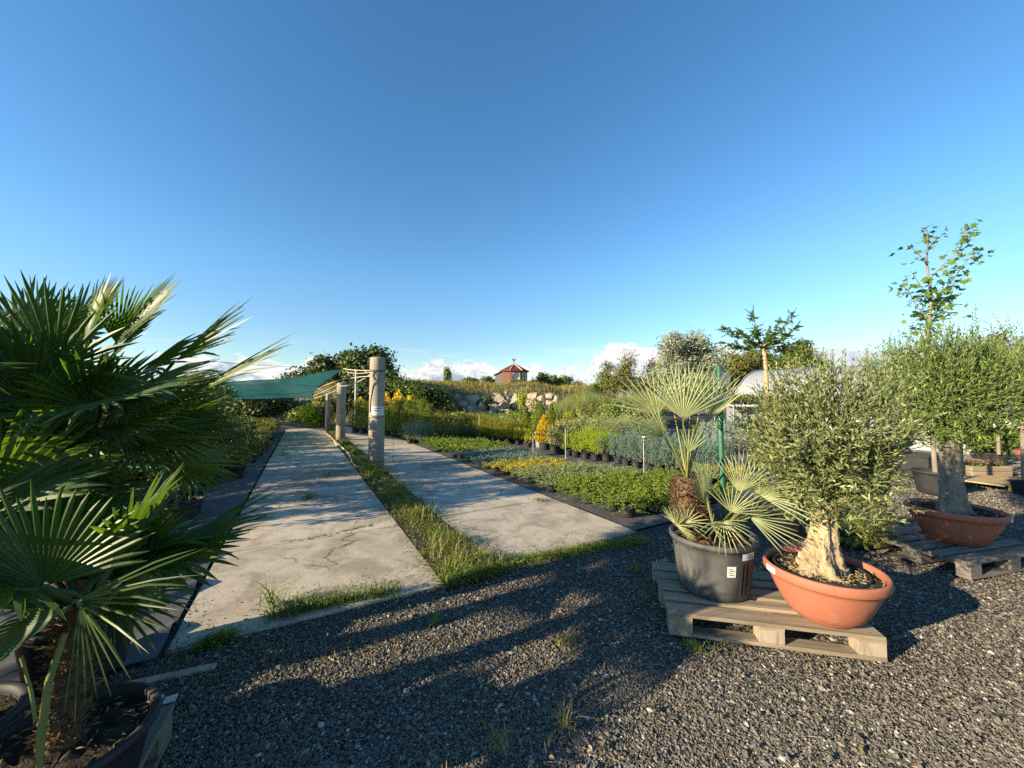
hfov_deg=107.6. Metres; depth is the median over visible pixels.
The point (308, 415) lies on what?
lime shrub
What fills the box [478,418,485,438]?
dwarf conifer
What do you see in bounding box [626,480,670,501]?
juniper
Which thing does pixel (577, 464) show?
juniper
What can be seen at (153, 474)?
young tree
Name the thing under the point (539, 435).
amber conifer
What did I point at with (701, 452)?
blue juniper
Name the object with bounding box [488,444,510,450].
juniper
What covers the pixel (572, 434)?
variegated bush
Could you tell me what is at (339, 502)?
concrete path
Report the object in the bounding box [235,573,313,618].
weed tuft
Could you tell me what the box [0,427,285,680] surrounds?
weed fabric ground
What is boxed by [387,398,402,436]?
columnar conifer
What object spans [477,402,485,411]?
boulder
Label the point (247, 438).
leafy shrub
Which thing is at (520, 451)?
juniper
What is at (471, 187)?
sky
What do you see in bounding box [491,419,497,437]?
dwarf conifer
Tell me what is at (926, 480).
young maple
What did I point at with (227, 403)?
young tree
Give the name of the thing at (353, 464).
garden hose
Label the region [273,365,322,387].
broad tree
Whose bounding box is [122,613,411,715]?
grass
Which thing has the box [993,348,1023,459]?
potted bowl plant
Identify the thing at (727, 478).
yellow conifer
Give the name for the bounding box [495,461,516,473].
juniper
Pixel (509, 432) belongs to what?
dwarf conifer
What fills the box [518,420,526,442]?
dwarf conifer
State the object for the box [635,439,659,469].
blue juniper
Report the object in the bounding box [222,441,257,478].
leafy shrub
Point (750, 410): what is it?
plant bench
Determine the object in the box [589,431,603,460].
lime conifer
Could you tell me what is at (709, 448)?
blue juniper
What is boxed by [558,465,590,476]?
juniper
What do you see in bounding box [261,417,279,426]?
leafy shrub
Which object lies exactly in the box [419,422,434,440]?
spiky blue plant
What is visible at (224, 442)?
leafy shrub
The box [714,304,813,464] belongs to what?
flat crowned tree
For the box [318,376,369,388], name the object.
rope
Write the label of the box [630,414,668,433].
grey spreading juniper
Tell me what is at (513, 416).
slope shrub
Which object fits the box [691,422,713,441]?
slope shrub
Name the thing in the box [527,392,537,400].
boulder
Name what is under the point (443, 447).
juniper
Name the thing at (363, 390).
shadow bush
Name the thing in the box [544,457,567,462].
juniper
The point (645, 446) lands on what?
blue juniper
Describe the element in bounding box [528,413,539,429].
slope shrub
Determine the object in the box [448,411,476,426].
slope shrub
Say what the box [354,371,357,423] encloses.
grey pole
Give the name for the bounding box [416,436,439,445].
juniper
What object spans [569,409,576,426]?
cone topiary
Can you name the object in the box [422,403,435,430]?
columnar conifer
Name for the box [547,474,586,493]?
juniper
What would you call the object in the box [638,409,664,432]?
slope shrub
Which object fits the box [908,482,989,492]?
grass
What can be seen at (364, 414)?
columnar conifer
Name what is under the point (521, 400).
rock shrub
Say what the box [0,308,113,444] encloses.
potted fan palm
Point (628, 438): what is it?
blue juniper
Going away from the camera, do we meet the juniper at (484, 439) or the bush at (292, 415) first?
the juniper at (484, 439)
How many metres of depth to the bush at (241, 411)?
24.55 m
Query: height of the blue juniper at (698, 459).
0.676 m
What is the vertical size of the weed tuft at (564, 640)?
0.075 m
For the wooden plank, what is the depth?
2.10 m
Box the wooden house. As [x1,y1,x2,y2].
[494,359,528,384]
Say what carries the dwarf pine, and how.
on the ground at (610, 572)
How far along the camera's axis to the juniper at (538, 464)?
8.00 m
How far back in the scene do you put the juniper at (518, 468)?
7.30 m
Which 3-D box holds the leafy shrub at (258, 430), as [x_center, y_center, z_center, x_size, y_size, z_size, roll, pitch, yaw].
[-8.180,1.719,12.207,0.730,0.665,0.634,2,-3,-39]
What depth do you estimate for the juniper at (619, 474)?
6.73 m
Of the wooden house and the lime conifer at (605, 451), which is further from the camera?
the wooden house
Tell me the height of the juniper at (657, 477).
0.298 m
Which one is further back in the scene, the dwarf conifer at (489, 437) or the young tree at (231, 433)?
the dwarf conifer at (489, 437)
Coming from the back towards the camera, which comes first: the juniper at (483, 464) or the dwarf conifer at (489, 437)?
the dwarf conifer at (489, 437)
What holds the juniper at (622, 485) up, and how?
on the weed fabric ground at (640, 520)
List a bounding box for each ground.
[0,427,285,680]
[22,400,1023,767]
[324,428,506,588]
[387,420,938,529]
[963,454,1020,466]
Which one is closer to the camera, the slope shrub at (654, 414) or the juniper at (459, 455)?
the juniper at (459, 455)
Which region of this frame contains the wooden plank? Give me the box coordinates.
[128,662,216,683]
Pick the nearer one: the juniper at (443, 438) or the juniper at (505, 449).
the juniper at (505, 449)
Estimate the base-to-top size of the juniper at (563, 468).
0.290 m
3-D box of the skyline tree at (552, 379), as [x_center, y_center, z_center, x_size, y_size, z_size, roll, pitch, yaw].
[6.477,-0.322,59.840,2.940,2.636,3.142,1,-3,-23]
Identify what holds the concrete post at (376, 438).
on the grass strip ground at (403, 526)
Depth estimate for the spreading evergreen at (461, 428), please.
13.18 m
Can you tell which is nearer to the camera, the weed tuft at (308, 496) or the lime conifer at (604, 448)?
the weed tuft at (308, 496)
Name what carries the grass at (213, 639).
on the ground at (610, 572)
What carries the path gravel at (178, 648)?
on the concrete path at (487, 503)
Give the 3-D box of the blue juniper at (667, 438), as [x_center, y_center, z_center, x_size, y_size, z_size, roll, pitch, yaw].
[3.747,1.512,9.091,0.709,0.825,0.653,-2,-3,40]
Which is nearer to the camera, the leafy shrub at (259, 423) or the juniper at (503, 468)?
the juniper at (503, 468)
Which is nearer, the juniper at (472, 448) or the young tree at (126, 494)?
the young tree at (126, 494)
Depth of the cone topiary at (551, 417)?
15.69 m
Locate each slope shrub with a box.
[430,409,449,417]
[443,415,454,425]
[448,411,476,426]
[449,416,472,429]
[481,411,499,417]
[499,412,518,421]
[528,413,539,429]
[553,412,570,425]
[562,409,580,425]
[576,405,599,419]
[584,413,603,425]
[586,405,608,420]
[587,398,609,410]
[595,400,641,431]
[598,404,632,426]
[599,403,625,419]
[613,410,642,434]
[614,405,653,430]
[633,403,665,426]
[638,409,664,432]
[690,426,714,437]
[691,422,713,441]
[724,424,743,444]
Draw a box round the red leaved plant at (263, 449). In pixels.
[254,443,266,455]
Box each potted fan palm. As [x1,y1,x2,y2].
[0,269,291,697]
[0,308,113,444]
[0,404,156,728]
[0,463,276,767]
[608,361,821,602]
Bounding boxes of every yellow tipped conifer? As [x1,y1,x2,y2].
[513,427,521,444]
[521,426,529,445]
[523,428,532,446]
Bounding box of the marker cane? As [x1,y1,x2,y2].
[565,429,565,458]
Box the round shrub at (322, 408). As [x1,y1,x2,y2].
[309,402,334,426]
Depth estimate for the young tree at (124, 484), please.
5.67 m
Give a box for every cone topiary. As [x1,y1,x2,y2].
[517,410,524,435]
[521,406,532,434]
[547,403,555,426]
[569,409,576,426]
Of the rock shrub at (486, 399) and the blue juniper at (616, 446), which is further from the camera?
the rock shrub at (486, 399)
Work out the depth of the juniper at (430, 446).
12.12 m
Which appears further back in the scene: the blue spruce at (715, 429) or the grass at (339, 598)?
the blue spruce at (715, 429)
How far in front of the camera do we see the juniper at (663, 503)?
5.22 m
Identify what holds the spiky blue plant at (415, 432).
on the weed fabric ground at (640, 520)
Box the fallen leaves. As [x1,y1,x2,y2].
[118,510,1023,767]
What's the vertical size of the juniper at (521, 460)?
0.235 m
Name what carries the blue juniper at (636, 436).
on the weed fabric ground at (640, 520)
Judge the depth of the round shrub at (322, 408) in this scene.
21.62 m
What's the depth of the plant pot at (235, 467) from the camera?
7.36 m
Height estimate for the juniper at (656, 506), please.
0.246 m
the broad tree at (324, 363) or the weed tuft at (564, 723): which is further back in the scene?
the broad tree at (324, 363)
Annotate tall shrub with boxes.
[978,313,1023,495]
[984,325,1013,465]
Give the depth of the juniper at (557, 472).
6.92 m
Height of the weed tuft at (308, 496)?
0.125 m
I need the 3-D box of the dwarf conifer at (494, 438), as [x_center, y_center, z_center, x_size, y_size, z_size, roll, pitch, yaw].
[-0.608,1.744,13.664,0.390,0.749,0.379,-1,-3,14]
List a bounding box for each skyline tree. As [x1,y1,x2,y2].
[442,365,453,381]
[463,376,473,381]
[479,374,494,383]
[535,371,550,385]
[544,373,561,386]
[559,373,573,385]
[570,379,586,385]
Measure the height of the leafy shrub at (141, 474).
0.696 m
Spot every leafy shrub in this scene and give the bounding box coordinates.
[128,471,144,480]
[139,459,159,487]
[215,432,242,445]
[221,439,249,463]
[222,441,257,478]
[226,427,247,442]
[233,415,249,420]
[237,418,257,429]
[237,434,254,453]
[238,427,262,453]
[243,435,262,463]
[253,426,273,439]
[254,419,276,438]
[254,425,274,439]
[257,435,266,443]
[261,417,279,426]
[266,424,278,440]
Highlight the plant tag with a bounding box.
[162,693,177,703]
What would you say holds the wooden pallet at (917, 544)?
on the ground at (610, 572)
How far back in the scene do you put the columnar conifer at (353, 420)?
17.56 m
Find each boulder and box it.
[454,394,459,402]
[459,400,468,410]
[465,395,479,404]
[465,405,474,412]
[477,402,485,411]
[485,410,496,414]
[490,393,504,404]
[497,402,509,409]
[503,391,508,399]
[510,398,518,408]
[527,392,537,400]
[537,396,545,402]
[545,393,553,400]
[552,395,559,403]
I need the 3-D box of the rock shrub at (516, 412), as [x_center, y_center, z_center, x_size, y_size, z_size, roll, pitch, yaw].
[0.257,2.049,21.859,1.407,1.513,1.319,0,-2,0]
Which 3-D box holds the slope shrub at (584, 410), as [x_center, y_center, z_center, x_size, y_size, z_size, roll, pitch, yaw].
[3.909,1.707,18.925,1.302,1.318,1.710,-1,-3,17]
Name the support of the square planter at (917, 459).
on the ground at (610, 572)
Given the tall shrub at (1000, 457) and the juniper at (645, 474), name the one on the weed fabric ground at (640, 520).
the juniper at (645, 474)
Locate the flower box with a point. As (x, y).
(976, 468)
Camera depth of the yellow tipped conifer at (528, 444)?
12.22 m
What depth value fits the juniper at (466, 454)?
9.33 m
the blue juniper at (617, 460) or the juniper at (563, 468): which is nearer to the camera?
the juniper at (563, 468)
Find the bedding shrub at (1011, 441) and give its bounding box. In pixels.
[962,426,1019,459]
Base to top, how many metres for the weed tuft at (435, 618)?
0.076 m
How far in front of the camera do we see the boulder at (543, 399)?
31.73 m
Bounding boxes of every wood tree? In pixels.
[711,366,741,399]
[718,348,754,406]
[735,349,767,385]
[757,350,786,369]
[774,347,812,369]
[793,334,820,366]
[816,355,832,366]
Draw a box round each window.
[511,371,520,379]
[522,372,526,380]
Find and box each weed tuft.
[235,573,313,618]
[301,490,317,499]
[423,607,446,625]
[466,718,521,755]
[542,629,577,650]
[545,692,595,735]
[628,564,643,572]
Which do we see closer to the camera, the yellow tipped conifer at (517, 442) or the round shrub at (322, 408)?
the yellow tipped conifer at (517, 442)
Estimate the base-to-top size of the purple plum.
5.482 m
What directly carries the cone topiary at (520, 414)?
on the weed fabric ground at (640, 520)
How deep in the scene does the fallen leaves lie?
1.93 m
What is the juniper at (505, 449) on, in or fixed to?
on the weed fabric ground at (640, 520)
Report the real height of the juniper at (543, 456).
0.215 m
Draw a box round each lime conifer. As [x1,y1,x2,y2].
[558,430,577,455]
[568,431,582,457]
[572,428,586,454]
[577,432,593,458]
[580,423,595,456]
[587,422,606,452]
[589,428,604,457]
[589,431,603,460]
[595,430,608,459]
[601,427,609,452]
[608,431,620,458]
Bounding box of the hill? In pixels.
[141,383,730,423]
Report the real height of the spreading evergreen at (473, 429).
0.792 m
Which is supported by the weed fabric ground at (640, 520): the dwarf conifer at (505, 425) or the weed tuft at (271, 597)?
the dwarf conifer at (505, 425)
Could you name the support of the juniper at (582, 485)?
on the weed fabric ground at (640, 520)
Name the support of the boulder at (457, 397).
on the hill
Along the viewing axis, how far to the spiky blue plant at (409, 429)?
13.93 m
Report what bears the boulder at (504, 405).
on the hill
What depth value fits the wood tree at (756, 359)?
41.36 m
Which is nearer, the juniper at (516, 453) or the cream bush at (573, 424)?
the juniper at (516, 453)
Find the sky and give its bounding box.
[0,0,1023,399]
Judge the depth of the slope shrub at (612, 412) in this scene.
16.44 m
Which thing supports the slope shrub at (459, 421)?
on the weed fabric ground at (640, 520)
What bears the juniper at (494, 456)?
on the weed fabric ground at (640, 520)
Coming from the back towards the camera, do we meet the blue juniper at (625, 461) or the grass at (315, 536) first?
the blue juniper at (625, 461)
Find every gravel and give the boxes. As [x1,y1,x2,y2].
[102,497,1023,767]
[167,467,642,651]
[712,459,1023,519]
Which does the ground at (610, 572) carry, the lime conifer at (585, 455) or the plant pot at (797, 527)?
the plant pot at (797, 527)
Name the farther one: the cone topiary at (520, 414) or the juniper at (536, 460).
the cone topiary at (520, 414)
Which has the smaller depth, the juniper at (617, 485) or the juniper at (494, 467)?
the juniper at (617, 485)
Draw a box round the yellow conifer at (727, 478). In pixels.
[716,465,748,485]
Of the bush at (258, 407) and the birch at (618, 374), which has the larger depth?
the birch at (618, 374)
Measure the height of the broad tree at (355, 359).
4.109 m
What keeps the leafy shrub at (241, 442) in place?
on the weed fabric ground at (222, 501)
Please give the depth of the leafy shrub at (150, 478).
6.31 m
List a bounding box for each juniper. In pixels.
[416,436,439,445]
[421,439,439,447]
[424,438,456,450]
[436,443,453,451]
[436,443,474,456]
[438,438,466,449]
[440,437,460,441]
[440,443,465,453]
[450,450,469,458]
[459,444,485,451]
[461,450,487,461]
[464,454,487,464]
[465,439,486,449]
[466,436,486,443]
[471,454,493,466]
[472,456,503,469]
[479,438,509,446]
[481,453,504,462]
[482,448,502,455]
[482,458,508,471]
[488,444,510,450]
[491,450,516,456]
[491,452,518,458]
[494,445,515,455]
[494,457,514,466]
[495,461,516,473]
[500,459,516,466]
[501,463,530,477]
[505,451,527,459]
[506,454,529,461]
[506,465,540,478]
[509,447,532,457]
[510,465,549,483]
[511,457,533,463]
[513,463,540,470]
[518,470,558,485]
[519,455,547,464]
[525,463,556,476]
[527,453,550,463]
[528,460,551,467]
[528,466,564,480]
[534,474,565,491]
[542,464,576,482]
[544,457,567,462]
[547,462,580,473]
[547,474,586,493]
[549,475,610,499]
[550,472,583,487]
[554,472,607,486]
[557,462,592,472]
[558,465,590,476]
[561,482,609,503]
[563,459,592,469]
[570,412,605,429]
[571,468,608,482]
[576,471,622,494]
[577,463,604,473]
[581,471,617,483]
[583,485,643,513]
[585,418,626,437]
[587,462,621,477]
[594,431,616,461]
[594,489,651,517]
[595,479,632,497]
[599,414,626,438]
[599,414,648,442]
[600,464,635,477]
[600,471,640,479]
[602,474,640,488]
[606,436,626,463]
[606,470,653,485]
[606,476,650,494]
[607,483,660,507]
[608,411,666,444]
[608,434,624,455]
[611,465,644,479]
[614,438,637,465]
[615,435,637,461]
[617,428,636,454]
[621,466,665,481]
[623,433,648,459]
[624,428,651,454]
[624,439,647,467]
[624,491,672,512]
[625,477,666,491]
[626,428,647,451]
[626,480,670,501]
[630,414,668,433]
[632,433,659,462]
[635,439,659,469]
[636,432,660,461]
[640,485,675,511]
[643,474,671,496]
[644,471,674,487]
[645,436,672,463]
[647,440,670,471]
[649,464,683,480]
[650,447,683,471]
[654,431,679,457]
[654,437,678,461]
[656,439,683,473]
[657,440,685,461]
[671,442,683,474]
[676,447,705,476]
[682,440,709,468]
[683,437,717,477]
[692,461,718,487]
[696,436,728,469]
[698,439,725,463]
[699,478,737,502]
[710,444,736,472]
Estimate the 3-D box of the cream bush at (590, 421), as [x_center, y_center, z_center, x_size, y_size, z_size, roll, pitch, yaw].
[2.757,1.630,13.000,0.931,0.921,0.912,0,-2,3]
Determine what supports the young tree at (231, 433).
on the weed fabric ground at (222, 501)
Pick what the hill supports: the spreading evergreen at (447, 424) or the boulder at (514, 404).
the boulder at (514, 404)
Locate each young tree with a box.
[102,414,143,489]
[105,415,153,510]
[132,392,205,503]
[149,387,235,497]
[150,395,236,514]
[172,374,217,493]
[191,366,243,485]
[202,382,244,463]
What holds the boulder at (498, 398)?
on the hill
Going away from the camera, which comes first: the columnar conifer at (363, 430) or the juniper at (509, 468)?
the juniper at (509, 468)
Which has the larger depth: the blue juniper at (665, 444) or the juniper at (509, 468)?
the blue juniper at (665, 444)
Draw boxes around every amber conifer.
[533,414,552,449]
[548,420,560,444]
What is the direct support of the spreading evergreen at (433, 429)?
on the weed fabric ground at (640, 520)
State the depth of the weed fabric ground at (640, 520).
7.25 m
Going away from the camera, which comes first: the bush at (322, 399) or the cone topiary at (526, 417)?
the cone topiary at (526, 417)
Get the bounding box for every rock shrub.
[479,394,494,410]
[504,406,521,415]
[516,392,527,408]
[528,397,541,412]
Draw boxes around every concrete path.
[166,428,443,653]
[334,427,635,560]
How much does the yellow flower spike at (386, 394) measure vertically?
1.911 m
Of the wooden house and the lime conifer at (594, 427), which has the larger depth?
the wooden house
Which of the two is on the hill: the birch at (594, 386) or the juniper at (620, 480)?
the birch at (594, 386)
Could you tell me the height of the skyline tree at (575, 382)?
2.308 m
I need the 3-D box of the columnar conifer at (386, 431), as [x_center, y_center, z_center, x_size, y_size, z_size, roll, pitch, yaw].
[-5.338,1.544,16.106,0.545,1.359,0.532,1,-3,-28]
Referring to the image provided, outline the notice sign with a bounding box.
[371,406,383,415]
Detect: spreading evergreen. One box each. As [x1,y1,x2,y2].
[420,422,445,436]
[425,423,460,439]
[434,421,470,438]
[435,420,460,432]
[450,421,480,436]
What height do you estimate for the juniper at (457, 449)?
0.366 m
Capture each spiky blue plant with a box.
[398,421,418,443]
[404,420,417,437]
[409,423,423,442]
[413,423,430,443]
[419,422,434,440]
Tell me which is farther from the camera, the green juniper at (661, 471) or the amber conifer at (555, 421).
the amber conifer at (555, 421)
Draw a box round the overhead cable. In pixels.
[223,362,319,367]
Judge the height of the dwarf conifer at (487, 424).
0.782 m
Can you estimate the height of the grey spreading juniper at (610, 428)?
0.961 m
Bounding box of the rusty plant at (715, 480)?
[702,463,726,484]
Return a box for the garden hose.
[327,434,360,467]
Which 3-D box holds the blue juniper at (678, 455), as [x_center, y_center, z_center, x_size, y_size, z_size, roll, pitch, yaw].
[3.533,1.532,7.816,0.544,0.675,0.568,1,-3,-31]
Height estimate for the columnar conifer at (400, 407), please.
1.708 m
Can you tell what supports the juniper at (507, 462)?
on the weed fabric ground at (640, 520)
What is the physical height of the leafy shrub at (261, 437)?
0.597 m
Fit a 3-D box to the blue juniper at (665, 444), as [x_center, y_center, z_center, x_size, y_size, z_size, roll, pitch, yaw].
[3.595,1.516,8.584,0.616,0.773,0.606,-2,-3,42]
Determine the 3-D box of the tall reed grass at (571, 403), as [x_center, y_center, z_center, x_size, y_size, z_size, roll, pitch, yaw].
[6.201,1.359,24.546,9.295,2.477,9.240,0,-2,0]
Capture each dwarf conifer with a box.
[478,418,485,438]
[483,420,491,439]
[485,416,492,435]
[486,422,495,441]
[490,423,498,442]
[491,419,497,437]
[495,420,504,442]
[501,419,511,443]
[505,419,512,442]
[510,419,517,443]
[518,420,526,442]
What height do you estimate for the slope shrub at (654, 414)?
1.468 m
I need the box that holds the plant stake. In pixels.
[716,366,726,519]
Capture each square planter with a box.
[895,451,938,476]
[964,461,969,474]
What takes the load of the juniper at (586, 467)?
on the weed fabric ground at (640, 520)
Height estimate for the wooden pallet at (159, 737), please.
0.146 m
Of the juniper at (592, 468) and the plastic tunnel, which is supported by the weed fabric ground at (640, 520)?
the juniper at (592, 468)
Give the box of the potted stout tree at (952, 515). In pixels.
[854,304,1023,546]
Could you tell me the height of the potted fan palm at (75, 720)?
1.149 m
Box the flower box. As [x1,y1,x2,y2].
[963,459,1012,476]
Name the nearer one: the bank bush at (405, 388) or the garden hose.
the garden hose
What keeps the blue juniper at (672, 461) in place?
on the weed fabric ground at (640, 520)
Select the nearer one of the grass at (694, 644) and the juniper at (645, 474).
the grass at (694, 644)
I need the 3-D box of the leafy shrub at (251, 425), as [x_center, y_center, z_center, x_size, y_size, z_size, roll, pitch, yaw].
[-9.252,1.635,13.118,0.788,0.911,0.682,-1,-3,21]
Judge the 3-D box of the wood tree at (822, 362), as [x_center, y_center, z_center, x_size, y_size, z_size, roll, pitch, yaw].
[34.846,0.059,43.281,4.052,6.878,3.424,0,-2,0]
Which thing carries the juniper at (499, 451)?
on the weed fabric ground at (640, 520)
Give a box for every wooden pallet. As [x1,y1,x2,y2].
[138,703,174,767]
[651,561,887,662]
[872,526,1023,579]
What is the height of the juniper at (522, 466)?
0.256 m
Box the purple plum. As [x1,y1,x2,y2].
[637,354,663,414]
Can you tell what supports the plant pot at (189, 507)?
on the weed fabric ground at (222, 501)
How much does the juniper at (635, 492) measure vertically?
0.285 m
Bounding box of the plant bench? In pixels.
[726,405,799,439]
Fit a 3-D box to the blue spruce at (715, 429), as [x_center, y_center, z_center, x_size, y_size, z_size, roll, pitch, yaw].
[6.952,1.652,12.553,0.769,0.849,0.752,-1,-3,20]
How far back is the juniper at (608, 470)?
7.11 m
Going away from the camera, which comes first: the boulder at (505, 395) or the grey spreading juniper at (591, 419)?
the grey spreading juniper at (591, 419)
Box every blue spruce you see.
[694,420,725,450]
[709,421,731,445]
[715,418,749,453]
[735,422,757,448]
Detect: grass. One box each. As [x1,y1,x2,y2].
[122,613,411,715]
[180,622,248,656]
[246,572,410,621]
[247,598,697,756]
[280,523,372,541]
[344,455,504,576]
[401,703,616,767]
[436,533,660,593]
[543,387,654,425]
[611,554,674,607]
[679,626,752,655]
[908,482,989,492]
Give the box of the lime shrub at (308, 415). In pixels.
[296,402,324,427]
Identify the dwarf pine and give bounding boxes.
[806,483,904,549]
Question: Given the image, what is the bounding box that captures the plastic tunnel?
[732,362,1018,457]
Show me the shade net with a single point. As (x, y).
(305, 386)
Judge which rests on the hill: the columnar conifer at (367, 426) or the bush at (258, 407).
the bush at (258, 407)
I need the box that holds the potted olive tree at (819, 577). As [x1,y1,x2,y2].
[717,344,946,629]
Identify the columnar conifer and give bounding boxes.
[348,399,360,432]
[353,398,363,426]
[355,399,368,433]
[361,401,368,427]
[365,405,368,430]
[384,404,393,435]
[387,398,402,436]
[392,397,407,437]
[399,398,415,433]
[408,398,417,422]
[408,405,419,430]
[414,396,430,435]
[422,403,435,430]
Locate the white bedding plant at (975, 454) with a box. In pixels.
[963,448,980,458]
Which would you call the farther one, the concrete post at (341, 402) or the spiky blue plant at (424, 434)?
the concrete post at (341, 402)
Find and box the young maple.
[887,219,996,495]
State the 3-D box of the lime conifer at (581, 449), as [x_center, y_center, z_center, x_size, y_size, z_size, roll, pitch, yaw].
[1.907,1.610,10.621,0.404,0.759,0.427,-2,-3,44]
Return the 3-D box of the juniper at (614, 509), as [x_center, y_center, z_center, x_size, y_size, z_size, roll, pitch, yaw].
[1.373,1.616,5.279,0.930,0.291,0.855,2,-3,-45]
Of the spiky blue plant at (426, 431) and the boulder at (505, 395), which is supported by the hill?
the boulder at (505, 395)
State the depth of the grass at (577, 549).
3.73 m
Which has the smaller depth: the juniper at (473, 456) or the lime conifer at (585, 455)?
the juniper at (473, 456)
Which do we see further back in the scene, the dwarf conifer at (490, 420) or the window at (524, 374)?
the window at (524, 374)
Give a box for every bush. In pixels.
[224,399,262,418]
[229,398,283,418]
[255,377,299,414]
[283,405,317,423]
[309,390,336,413]
[331,374,369,413]
[385,373,435,412]
[412,382,449,411]
[431,386,459,414]
[544,423,561,451]
[546,425,568,453]
[555,418,573,444]
[560,428,577,449]
[562,419,579,443]
[571,415,590,436]
[580,419,603,442]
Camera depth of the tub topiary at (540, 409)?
12.19 m
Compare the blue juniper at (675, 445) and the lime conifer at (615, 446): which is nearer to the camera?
the blue juniper at (675, 445)
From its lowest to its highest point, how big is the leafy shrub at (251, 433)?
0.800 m
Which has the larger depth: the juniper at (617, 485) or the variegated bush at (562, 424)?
the variegated bush at (562, 424)
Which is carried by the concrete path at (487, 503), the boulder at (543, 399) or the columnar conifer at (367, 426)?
the columnar conifer at (367, 426)
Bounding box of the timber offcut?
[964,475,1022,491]
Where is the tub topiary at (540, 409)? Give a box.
[531,400,546,447]
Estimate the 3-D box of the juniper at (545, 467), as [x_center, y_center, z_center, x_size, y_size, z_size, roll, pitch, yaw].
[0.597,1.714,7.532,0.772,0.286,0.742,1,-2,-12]
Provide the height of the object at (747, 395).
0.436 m
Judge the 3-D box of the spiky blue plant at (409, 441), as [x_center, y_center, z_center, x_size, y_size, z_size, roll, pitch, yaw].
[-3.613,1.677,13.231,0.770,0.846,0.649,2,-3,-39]
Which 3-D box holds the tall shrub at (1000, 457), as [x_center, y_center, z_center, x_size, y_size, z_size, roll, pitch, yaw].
[11.598,0.261,8.932,0.811,3.340,0.912,0,-2,0]
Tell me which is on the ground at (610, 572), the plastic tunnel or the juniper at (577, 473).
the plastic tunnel
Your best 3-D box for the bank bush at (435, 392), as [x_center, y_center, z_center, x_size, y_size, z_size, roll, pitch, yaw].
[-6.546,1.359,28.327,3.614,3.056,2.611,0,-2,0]
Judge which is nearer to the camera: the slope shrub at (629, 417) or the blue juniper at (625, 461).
the blue juniper at (625, 461)
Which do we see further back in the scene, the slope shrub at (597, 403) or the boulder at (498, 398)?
the boulder at (498, 398)
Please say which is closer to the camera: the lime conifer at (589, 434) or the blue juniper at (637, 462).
the blue juniper at (637, 462)
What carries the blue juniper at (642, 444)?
on the weed fabric ground at (640, 520)
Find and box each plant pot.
[163,500,198,527]
[224,463,243,476]
[758,485,803,537]
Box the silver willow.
[642,327,732,421]
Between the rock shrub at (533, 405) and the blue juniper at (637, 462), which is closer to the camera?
the blue juniper at (637, 462)
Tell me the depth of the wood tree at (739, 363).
38.96 m
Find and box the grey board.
[713,372,729,420]
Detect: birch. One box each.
[584,360,615,397]
[595,349,646,399]
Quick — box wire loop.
[369,370,385,412]
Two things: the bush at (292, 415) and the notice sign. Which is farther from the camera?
the bush at (292, 415)
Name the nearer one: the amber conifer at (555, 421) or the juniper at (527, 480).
the juniper at (527, 480)
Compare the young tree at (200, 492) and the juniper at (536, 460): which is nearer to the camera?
the young tree at (200, 492)
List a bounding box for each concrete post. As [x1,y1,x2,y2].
[325,393,330,430]
[336,383,345,440]
[368,357,384,468]
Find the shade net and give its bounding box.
[221,369,343,398]
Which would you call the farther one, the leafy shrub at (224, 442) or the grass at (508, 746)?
the leafy shrub at (224, 442)
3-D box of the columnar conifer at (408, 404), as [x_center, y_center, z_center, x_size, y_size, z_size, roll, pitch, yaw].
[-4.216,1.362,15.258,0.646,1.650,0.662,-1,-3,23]
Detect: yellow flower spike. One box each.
[385,392,389,406]
[393,389,402,420]
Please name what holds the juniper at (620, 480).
on the weed fabric ground at (640, 520)
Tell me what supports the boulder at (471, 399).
on the hill
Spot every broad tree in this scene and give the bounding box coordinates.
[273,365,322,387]
[304,350,358,387]
[332,341,405,384]
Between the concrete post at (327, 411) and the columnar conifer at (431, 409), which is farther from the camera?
the concrete post at (327, 411)
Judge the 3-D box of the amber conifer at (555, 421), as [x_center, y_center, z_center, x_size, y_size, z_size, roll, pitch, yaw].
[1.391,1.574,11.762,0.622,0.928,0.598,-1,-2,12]
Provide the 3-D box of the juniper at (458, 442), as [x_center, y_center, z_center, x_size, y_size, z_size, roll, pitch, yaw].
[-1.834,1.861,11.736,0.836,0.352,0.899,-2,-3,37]
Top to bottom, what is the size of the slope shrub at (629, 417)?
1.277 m
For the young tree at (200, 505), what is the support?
on the weed fabric ground at (222, 501)
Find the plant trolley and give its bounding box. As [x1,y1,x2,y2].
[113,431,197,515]

